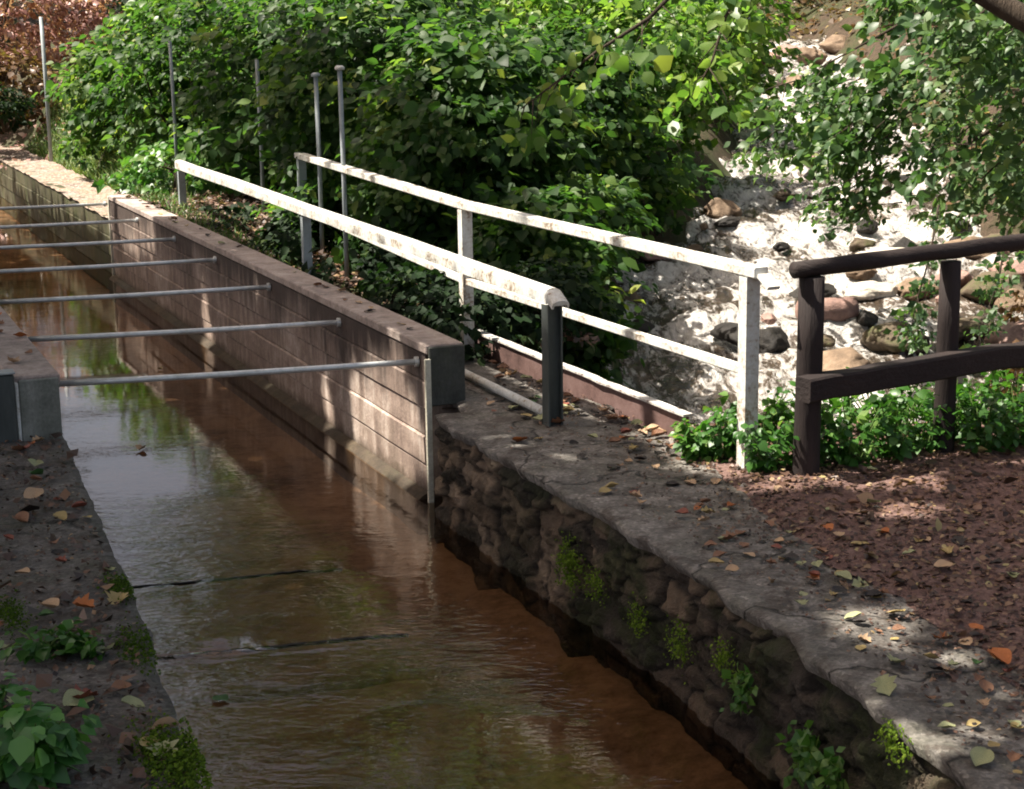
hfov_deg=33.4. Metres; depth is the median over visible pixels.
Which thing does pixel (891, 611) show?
fallen leaf
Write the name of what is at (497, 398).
fallen leaf
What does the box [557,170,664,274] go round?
hedge bush
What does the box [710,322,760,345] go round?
boulder
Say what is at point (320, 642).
bed joint
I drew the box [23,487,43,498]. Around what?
fallen leaf
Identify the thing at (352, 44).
hedge bush
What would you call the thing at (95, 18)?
red bush
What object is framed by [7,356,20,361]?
fallen leaf
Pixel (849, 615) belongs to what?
fallen leaf
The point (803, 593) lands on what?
fallen leaf
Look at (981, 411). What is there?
leafy weed
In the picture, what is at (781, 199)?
stone
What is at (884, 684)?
fallen leaf
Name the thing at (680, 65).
hedge bush
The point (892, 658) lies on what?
fallen leaf
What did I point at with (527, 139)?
hazel branch
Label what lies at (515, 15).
hedge bush
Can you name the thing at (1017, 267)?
boulder
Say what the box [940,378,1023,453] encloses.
leafy weed
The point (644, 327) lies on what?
boulder
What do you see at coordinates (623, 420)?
fallen leaf
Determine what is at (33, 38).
red bush
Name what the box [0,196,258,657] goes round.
bed
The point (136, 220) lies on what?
cross pipe
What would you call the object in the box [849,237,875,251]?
stone
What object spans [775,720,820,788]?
fern tuft
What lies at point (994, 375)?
leafy weed
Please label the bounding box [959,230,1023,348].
hanging spray
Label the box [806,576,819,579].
fallen leaf
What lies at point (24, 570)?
fallen leaf
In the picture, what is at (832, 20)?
leaf litter
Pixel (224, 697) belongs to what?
fallen leaf
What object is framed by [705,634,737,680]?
moss patch
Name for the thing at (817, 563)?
fallen leaf
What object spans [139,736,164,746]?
fallen leaf
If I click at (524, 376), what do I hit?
fallen leaf
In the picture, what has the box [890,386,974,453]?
leafy weed
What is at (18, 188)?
canal wall
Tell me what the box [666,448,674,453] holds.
fallen leaf
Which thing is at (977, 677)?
fallen leaf
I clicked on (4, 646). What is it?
fallen leaf
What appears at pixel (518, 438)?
fallen leaf
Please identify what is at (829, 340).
boulder
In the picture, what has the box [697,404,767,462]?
leafy weed
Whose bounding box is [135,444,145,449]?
fallen leaf
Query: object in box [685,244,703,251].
stone
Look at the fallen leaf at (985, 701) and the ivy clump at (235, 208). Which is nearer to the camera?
the fallen leaf at (985, 701)
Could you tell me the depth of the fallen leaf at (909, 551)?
7.05 m
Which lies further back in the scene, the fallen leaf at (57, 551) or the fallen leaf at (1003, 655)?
the fallen leaf at (57, 551)
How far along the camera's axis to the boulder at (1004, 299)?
16.47 m
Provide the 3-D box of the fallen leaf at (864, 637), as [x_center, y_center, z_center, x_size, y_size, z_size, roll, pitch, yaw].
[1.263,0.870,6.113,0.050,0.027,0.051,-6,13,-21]
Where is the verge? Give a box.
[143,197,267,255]
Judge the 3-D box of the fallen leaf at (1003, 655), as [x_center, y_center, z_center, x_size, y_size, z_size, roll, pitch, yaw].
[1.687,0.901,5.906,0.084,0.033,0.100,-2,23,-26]
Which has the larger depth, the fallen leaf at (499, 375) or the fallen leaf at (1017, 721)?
the fallen leaf at (499, 375)
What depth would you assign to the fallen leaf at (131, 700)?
5.63 m
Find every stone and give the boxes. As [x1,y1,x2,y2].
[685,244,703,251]
[700,222,707,229]
[761,313,776,324]
[773,189,789,201]
[803,168,827,179]
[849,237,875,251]
[855,218,878,234]
[878,308,885,312]
[899,175,908,180]
[949,235,960,240]
[955,219,970,232]
[959,329,964,340]
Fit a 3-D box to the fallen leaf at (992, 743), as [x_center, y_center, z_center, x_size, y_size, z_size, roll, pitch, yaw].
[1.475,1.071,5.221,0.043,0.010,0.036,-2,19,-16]
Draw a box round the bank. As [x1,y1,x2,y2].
[0,438,196,788]
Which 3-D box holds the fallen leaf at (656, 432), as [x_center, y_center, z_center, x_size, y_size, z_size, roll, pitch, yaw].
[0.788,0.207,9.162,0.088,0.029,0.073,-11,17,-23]
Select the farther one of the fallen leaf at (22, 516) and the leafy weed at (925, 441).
the leafy weed at (925, 441)
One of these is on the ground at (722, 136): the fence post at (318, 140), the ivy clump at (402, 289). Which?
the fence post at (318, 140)
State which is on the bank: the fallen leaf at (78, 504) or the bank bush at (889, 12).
the fallen leaf at (78, 504)
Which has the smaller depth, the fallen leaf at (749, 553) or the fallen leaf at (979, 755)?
the fallen leaf at (979, 755)
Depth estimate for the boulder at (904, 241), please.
18.64 m
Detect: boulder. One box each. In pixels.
[622,291,640,302]
[632,319,654,332]
[636,252,666,261]
[703,198,741,218]
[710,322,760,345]
[714,217,740,226]
[759,328,789,353]
[762,51,781,67]
[765,70,783,85]
[772,242,789,251]
[773,44,798,56]
[786,75,807,86]
[788,283,836,297]
[795,47,827,65]
[795,297,858,321]
[819,34,845,53]
[823,334,835,347]
[823,347,870,370]
[844,281,897,300]
[846,269,877,280]
[855,247,912,264]
[856,310,878,326]
[860,321,929,353]
[893,236,916,247]
[896,277,938,300]
[921,376,966,388]
[934,269,972,287]
[941,236,995,259]
[959,315,991,339]
[960,270,1023,305]
[983,233,1023,251]
[984,320,1023,343]
[988,260,1023,280]
[994,288,1023,308]
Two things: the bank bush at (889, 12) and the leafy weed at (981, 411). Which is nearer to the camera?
the leafy weed at (981, 411)
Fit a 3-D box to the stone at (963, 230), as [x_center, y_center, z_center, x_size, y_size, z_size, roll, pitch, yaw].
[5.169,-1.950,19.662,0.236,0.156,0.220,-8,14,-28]
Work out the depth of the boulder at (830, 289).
17.00 m
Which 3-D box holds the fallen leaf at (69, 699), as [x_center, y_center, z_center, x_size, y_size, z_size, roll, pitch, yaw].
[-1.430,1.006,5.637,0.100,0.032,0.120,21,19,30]
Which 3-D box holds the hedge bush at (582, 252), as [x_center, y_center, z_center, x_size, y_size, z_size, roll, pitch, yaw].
[0.235,-0.761,13.706,1.899,1.935,2.022,-1,12,0]
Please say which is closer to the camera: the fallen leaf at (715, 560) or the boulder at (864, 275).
the fallen leaf at (715, 560)
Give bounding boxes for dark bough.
[972,0,1023,32]
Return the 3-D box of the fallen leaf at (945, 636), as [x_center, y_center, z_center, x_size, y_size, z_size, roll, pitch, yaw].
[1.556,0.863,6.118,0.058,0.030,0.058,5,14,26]
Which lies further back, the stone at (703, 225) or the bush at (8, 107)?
the bush at (8, 107)
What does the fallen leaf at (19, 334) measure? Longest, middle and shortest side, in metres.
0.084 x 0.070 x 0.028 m
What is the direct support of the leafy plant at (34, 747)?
on the bank
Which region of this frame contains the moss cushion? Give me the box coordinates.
[107,685,213,788]
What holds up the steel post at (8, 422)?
on the bank
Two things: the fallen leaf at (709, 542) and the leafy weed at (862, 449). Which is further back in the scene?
the leafy weed at (862, 449)
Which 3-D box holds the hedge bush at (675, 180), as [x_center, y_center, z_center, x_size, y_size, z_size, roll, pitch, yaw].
[1.331,-2.482,19.551,2.100,1.314,3.009,-1,12,0]
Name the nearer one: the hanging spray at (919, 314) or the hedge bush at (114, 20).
the hanging spray at (919, 314)
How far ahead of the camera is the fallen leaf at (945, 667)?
5.83 m
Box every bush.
[0,0,109,81]
[0,40,62,134]
[0,82,41,133]
[31,21,229,170]
[56,0,162,52]
[68,0,291,167]
[91,130,268,197]
[101,0,282,89]
[160,0,405,196]
[210,0,523,236]
[242,167,383,272]
[245,0,611,31]
[324,7,626,270]
[387,0,652,85]
[426,181,657,386]
[503,10,675,185]
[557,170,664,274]
[562,0,759,161]
[584,122,723,236]
[618,0,807,122]
[637,0,782,63]
[868,0,972,16]
[942,35,1023,175]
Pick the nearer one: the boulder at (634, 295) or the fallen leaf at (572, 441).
the fallen leaf at (572, 441)
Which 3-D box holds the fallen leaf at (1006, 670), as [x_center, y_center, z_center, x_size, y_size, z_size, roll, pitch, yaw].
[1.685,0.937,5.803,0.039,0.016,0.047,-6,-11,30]
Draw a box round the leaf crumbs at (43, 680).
[0,432,198,788]
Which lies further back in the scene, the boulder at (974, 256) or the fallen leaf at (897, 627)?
the boulder at (974, 256)
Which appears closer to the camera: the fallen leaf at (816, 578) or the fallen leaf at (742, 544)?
the fallen leaf at (816, 578)
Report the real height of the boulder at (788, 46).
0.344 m
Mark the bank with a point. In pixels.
(116, 707)
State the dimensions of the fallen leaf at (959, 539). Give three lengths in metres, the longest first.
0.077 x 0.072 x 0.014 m
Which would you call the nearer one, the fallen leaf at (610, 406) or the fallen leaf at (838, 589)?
the fallen leaf at (838, 589)
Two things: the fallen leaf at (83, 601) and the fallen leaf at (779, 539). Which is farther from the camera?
the fallen leaf at (779, 539)
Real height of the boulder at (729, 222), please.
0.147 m
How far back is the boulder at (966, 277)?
17.32 m
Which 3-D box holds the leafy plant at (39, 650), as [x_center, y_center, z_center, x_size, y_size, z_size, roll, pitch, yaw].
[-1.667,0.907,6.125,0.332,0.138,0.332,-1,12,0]
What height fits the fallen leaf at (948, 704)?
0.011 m
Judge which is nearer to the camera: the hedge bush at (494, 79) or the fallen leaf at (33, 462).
the fallen leaf at (33, 462)
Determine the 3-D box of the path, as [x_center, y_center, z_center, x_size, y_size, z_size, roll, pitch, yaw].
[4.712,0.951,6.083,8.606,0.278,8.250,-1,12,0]
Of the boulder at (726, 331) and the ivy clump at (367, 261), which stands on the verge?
the ivy clump at (367, 261)
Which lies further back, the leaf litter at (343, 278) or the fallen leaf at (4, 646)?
the leaf litter at (343, 278)
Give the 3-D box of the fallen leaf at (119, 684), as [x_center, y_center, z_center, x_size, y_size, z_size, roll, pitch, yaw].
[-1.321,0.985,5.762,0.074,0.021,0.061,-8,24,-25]
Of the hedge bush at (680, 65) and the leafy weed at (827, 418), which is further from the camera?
the hedge bush at (680, 65)
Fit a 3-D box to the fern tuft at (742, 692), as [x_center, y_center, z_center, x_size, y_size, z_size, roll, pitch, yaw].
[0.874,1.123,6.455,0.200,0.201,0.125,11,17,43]
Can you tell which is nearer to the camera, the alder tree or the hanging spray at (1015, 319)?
the hanging spray at (1015, 319)
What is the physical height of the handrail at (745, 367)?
1.097 m
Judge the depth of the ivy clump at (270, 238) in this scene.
15.10 m
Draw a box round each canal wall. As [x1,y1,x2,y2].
[0,156,111,288]
[0,306,62,440]
[107,194,464,537]
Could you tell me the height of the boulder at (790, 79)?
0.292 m
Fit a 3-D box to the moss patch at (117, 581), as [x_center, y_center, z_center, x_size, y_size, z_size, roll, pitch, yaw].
[-1.585,0.765,6.807,0.145,0.042,0.514,-5,13,-18]
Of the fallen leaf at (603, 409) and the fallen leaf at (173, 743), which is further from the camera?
the fallen leaf at (603, 409)
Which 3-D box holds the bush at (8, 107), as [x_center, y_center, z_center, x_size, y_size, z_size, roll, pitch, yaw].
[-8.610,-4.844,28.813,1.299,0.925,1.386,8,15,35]
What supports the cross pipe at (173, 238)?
attached to the canal wall at (369, 432)
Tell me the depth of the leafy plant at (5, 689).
5.51 m
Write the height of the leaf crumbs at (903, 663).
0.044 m
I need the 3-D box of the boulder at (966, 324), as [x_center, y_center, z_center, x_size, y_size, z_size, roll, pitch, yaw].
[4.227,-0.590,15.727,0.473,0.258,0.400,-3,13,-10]
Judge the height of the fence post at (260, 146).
1.857 m
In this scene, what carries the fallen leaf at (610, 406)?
on the pavement
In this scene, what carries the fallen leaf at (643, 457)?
on the pavement
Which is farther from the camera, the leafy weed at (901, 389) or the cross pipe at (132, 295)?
the cross pipe at (132, 295)
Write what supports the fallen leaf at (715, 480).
on the pavement
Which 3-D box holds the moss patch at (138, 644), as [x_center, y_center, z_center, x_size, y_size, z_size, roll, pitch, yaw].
[-1.401,0.903,6.159,0.214,0.040,0.727,-5,13,-19]
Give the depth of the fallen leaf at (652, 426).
9.30 m
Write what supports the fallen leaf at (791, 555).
on the pavement
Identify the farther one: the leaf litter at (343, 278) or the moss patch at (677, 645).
the leaf litter at (343, 278)
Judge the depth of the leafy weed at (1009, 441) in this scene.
8.82 m
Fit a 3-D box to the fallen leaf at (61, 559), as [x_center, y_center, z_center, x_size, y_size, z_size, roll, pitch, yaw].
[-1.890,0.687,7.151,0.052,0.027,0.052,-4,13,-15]
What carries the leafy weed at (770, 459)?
on the ground at (722, 136)
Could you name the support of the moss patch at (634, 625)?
attached to the stone wall at (497, 525)
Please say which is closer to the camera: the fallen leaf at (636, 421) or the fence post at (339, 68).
the fallen leaf at (636, 421)
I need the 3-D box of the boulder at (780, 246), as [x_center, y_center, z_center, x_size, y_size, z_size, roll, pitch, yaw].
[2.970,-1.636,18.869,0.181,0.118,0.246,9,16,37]
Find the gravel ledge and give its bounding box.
[0,142,119,217]
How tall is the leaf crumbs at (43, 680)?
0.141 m
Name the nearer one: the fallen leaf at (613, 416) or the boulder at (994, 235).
the fallen leaf at (613, 416)
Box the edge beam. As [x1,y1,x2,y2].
[453,329,692,435]
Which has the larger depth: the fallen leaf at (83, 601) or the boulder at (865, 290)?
the boulder at (865, 290)
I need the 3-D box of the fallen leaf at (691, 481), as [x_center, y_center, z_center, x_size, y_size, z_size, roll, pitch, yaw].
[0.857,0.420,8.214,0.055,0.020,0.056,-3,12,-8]
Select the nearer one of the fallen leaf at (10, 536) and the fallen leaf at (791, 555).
the fallen leaf at (791, 555)
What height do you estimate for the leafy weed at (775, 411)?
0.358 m
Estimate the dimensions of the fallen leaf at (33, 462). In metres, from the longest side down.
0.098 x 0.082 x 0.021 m
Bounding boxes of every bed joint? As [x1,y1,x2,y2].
[133,568,341,588]
[157,633,407,660]
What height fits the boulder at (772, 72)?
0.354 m
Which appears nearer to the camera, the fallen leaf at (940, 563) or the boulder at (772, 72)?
the fallen leaf at (940, 563)
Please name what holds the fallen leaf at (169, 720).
on the bank
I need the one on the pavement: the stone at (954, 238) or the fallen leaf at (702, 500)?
the fallen leaf at (702, 500)
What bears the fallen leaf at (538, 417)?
on the pavement
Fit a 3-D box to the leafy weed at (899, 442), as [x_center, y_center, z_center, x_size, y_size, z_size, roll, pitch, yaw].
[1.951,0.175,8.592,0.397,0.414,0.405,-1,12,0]
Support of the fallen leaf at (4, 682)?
on the bank
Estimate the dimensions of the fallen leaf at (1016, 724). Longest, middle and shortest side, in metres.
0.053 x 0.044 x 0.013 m
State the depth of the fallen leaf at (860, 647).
6.05 m
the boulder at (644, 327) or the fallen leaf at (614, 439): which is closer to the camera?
the fallen leaf at (614, 439)
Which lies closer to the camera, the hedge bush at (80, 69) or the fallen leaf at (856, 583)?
the fallen leaf at (856, 583)
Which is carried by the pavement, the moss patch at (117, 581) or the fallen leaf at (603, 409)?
the fallen leaf at (603, 409)
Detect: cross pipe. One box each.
[0,201,107,209]
[0,217,138,228]
[0,236,175,249]
[0,256,216,273]
[0,283,270,303]
[28,318,340,341]
[59,356,419,386]
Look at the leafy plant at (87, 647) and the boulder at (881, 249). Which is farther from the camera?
the boulder at (881, 249)
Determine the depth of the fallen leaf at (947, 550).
7.05 m
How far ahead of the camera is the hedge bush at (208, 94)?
19.02 m
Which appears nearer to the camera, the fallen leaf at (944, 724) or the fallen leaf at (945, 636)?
the fallen leaf at (944, 724)
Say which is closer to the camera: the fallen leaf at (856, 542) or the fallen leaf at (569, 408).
the fallen leaf at (856, 542)
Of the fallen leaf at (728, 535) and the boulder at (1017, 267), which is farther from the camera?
the boulder at (1017, 267)
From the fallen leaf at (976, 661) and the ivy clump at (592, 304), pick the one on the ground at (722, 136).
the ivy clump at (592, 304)
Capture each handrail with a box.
[175,160,568,426]
[294,152,779,469]
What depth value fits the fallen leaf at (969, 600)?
6.44 m
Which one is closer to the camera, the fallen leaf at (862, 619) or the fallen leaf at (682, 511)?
the fallen leaf at (862, 619)
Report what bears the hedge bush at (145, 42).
on the ground at (722, 136)
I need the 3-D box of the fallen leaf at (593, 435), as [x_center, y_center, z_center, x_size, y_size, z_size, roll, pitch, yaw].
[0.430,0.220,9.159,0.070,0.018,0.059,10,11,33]
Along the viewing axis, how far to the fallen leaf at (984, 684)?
5.68 m
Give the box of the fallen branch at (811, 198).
[772,194,840,201]
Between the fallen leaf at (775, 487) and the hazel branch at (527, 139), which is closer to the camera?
the fallen leaf at (775, 487)
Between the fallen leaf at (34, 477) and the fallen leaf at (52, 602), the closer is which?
the fallen leaf at (52, 602)
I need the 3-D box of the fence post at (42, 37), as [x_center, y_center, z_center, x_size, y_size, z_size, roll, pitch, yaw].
[-7.252,-4.745,26.578,0.061,2.218,0.060,-1,12,0]
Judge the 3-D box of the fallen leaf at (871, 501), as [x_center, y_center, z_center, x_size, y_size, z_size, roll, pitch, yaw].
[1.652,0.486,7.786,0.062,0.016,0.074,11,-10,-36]
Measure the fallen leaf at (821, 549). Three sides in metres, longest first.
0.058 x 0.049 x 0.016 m
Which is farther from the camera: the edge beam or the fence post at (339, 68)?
the fence post at (339, 68)
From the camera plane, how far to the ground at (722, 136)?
29.23 m
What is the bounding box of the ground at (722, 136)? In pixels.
[0,0,1023,408]
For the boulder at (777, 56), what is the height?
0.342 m
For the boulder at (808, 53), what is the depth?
32.13 m
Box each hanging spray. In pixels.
[882,204,955,355]
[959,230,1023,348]
[984,290,1023,402]
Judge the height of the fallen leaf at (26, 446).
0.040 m
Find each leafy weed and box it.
[668,418,721,462]
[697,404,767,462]
[714,380,794,440]
[728,413,799,472]
[779,399,869,466]
[820,394,906,467]
[837,367,930,431]
[858,388,939,461]
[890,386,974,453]
[920,378,992,440]
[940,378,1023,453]
[971,368,1023,427]
[975,378,1023,449]
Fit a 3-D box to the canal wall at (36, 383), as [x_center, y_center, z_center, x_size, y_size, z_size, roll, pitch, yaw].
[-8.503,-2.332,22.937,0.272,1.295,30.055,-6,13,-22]
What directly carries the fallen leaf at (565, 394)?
on the pavement
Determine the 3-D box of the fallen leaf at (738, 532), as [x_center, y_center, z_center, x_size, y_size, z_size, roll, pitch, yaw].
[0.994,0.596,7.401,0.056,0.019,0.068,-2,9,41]
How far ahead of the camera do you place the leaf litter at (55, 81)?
34.43 m
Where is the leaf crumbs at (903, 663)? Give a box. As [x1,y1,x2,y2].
[465,380,1023,781]
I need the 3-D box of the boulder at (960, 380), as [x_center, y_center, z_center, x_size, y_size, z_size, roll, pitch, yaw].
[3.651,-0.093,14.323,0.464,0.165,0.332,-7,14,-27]
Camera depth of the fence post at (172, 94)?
20.00 m
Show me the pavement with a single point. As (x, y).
(479, 423)
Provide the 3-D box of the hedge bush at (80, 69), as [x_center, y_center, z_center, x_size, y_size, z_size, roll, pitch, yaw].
[-5.212,-4.348,24.584,3.354,2.153,3.197,-1,12,0]
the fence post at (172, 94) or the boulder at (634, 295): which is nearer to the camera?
the boulder at (634, 295)
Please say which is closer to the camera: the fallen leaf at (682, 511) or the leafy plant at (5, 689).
the leafy plant at (5, 689)
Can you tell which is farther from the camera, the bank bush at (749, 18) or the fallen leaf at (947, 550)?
the bank bush at (749, 18)
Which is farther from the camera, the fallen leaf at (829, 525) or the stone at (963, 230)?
the stone at (963, 230)
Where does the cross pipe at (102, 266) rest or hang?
attached to the canal wall at (369, 432)
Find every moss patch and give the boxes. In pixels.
[0,588,46,639]
[96,568,136,604]
[108,611,160,681]
[550,531,586,598]
[574,564,609,607]
[623,591,651,637]
[663,614,698,683]
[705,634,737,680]
[872,714,913,772]
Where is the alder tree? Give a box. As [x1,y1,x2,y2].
[723,0,1023,245]
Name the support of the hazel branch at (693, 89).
attached to the shade tree
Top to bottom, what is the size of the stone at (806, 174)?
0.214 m
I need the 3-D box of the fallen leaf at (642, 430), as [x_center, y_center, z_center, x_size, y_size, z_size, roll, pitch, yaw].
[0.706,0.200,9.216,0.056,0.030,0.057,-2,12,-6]
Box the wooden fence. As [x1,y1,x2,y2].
[788,233,1023,475]
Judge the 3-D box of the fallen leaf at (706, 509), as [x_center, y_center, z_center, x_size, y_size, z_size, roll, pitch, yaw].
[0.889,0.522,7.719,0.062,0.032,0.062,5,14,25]
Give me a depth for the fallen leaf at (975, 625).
6.18 m
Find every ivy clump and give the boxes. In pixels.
[198,202,261,237]
[242,209,369,269]
[299,226,416,302]
[354,259,483,328]
[395,260,567,365]
[476,255,626,350]
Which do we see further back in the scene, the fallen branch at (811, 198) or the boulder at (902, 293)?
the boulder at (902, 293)
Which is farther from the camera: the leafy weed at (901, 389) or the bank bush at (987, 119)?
the bank bush at (987, 119)
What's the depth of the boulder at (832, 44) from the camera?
33.24 m
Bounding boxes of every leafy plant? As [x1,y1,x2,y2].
[0,616,99,664]
[0,672,39,724]
[0,686,102,788]
[64,629,107,664]
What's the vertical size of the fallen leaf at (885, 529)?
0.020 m
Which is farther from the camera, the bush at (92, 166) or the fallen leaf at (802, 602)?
the bush at (92, 166)
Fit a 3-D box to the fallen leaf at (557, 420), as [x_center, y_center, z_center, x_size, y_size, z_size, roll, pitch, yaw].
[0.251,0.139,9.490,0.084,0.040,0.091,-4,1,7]
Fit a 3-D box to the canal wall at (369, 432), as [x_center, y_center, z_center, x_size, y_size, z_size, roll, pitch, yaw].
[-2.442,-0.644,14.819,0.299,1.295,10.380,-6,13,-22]
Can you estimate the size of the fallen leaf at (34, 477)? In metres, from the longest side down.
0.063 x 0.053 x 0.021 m
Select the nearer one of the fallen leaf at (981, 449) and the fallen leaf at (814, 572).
the fallen leaf at (814, 572)
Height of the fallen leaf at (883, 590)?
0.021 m
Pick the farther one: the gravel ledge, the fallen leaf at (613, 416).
the gravel ledge
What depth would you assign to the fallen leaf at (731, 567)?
6.92 m
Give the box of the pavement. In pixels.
[435,357,1023,788]
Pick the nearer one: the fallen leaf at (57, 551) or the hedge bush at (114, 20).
the fallen leaf at (57, 551)
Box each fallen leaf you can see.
[1,643,12,648]
[1,678,11,684]
[3,534,13,539]
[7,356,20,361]
[11,446,23,450]
[12,511,28,521]
[13,332,26,336]
[15,567,29,573]
[18,443,30,448]
[19,505,39,511]
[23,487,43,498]
[28,458,43,465]
[29,468,43,474]
[30,475,42,480]
[32,435,44,440]
[37,609,53,615]
[39,598,58,607]
[47,689,58,692]
[51,549,65,554]
[53,511,66,520]
[55,555,66,561]
[63,689,94,705]
[71,501,86,507]
[72,593,93,607]
[72,684,98,698]
[96,642,114,652]
[105,591,128,604]
[111,679,131,690]
[121,695,144,707]
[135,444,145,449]
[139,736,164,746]
[145,739,178,759]
[153,716,178,726]
[212,694,228,700]
[493,373,505,377]
[493,397,505,400]
[497,363,508,367]
[512,437,526,440]
[520,374,532,377]
[532,414,541,419]
[551,417,564,422]
[563,392,571,396]
[563,405,574,410]
[569,439,578,443]
[571,397,580,402]
[577,453,586,459]
[587,433,597,436]
[598,405,609,411]
[599,487,610,492]
[603,404,613,409]
[604,482,617,487]
[606,414,617,418]
[609,437,620,442]
[619,417,628,423]
[620,427,632,432]
[629,443,638,449]
[629,490,641,496]
[631,419,642,424]
[633,442,643,448]
[634,455,646,459]
[637,428,647,434]
[643,429,652,436]
[645,424,658,429]
[651,429,665,435]
[665,480,678,485]
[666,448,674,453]
[674,508,687,513]
[684,479,695,483]
[697,515,709,520]
[700,498,710,502]
[701,505,714,512]
[704,540,716,545]
[708,557,723,562]
[710,478,721,483]
[713,550,726,556]
[722,530,735,538]
[725,564,738,570]
[734,530,746,534]
[739,542,748,546]
[743,552,754,556]
[764,520,773,526]
[766,557,776,563]
[771,543,782,548]
[773,485,781,491]
[773,537,783,541]
[781,552,798,557]
[795,599,807,604]
[799,591,807,595]
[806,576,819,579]
[808,570,819,575]
[811,560,822,566]
[816,547,827,552]
[822,523,833,530]
[832,586,847,591]
[833,532,844,535]
[835,570,851,579]
[844,611,861,618]
[848,499,858,503]
[851,541,868,543]
[852,576,867,586]
[852,616,867,621]
[855,645,865,650]
[857,633,871,641]
[865,589,882,596]
[867,499,879,502]
[870,674,896,695]
[879,587,889,592]
[880,527,888,532]
[887,609,904,612]
[887,653,907,662]
[892,624,905,630]
[898,666,909,669]
[902,549,916,553]
[923,653,938,658]
[923,664,947,669]
[933,559,952,566]
[937,721,955,727]
[938,629,953,638]
[939,546,953,552]
[941,663,954,671]
[942,703,953,706]
[948,659,961,664]
[951,535,967,544]
[958,637,972,644]
[960,598,973,602]
[966,719,980,725]
[969,623,983,628]
[970,746,993,765]
[971,657,984,663]
[973,672,983,680]
[976,698,990,704]
[978,446,987,451]
[979,679,993,692]
[987,647,1011,663]
[987,740,1000,746]
[989,558,1002,563]
[1002,668,1012,671]
[1006,571,1019,576]
[1006,749,1022,761]
[1007,719,1021,726]
[1010,722,1022,728]
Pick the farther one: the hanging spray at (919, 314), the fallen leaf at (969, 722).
the hanging spray at (919, 314)
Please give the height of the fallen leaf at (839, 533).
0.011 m
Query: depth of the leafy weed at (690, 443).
8.70 m
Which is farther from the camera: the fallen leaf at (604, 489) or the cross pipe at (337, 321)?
the cross pipe at (337, 321)
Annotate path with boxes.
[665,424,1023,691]
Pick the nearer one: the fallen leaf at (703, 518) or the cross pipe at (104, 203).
the fallen leaf at (703, 518)
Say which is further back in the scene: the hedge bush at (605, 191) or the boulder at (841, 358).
the hedge bush at (605, 191)
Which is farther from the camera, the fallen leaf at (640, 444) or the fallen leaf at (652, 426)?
the fallen leaf at (652, 426)
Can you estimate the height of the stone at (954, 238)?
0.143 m
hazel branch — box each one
[487,0,749,166]
[643,0,776,135]
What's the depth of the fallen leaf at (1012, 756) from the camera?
5.13 m
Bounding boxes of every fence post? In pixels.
[39,17,52,161]
[168,41,177,190]
[255,60,265,214]
[311,73,324,260]
[334,65,348,290]
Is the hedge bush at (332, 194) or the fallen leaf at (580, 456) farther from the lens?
the hedge bush at (332, 194)
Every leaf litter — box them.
[0,0,223,169]
[117,188,599,347]
[583,0,1023,204]
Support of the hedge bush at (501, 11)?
on the ground at (722, 136)
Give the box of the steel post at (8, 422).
[0,369,18,443]
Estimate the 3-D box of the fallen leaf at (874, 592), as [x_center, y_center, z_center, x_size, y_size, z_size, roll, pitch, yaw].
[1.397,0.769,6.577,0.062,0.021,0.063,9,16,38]
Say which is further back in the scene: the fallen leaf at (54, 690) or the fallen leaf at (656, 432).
the fallen leaf at (656, 432)
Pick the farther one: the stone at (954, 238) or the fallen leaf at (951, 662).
the stone at (954, 238)
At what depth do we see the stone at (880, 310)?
16.40 m
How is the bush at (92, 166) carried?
on the ground at (722, 136)
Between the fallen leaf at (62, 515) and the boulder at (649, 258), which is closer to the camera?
the fallen leaf at (62, 515)
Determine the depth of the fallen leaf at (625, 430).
9.23 m
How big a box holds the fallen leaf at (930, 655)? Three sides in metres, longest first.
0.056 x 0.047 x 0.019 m
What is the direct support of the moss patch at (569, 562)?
attached to the stone wall at (497, 525)
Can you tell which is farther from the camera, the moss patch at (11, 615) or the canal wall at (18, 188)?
the canal wall at (18, 188)
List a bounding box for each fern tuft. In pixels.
[719,663,757,714]
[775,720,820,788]
[804,746,851,788]
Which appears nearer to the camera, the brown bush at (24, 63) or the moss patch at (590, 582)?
the moss patch at (590, 582)
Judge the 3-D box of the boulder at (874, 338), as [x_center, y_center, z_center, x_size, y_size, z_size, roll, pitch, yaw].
[3.495,-0.517,15.549,0.536,0.328,0.774,-4,13,-13]
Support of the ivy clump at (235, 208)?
on the verge
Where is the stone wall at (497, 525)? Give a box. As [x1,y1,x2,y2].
[434,426,964,788]
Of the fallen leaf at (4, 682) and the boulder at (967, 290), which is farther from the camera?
the boulder at (967, 290)
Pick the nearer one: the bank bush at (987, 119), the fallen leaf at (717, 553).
the fallen leaf at (717, 553)
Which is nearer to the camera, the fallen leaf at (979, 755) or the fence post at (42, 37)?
the fallen leaf at (979, 755)
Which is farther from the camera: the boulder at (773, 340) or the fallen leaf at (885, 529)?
the boulder at (773, 340)
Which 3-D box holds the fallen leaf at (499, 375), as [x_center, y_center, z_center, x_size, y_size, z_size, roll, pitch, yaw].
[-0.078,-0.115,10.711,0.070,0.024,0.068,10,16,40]

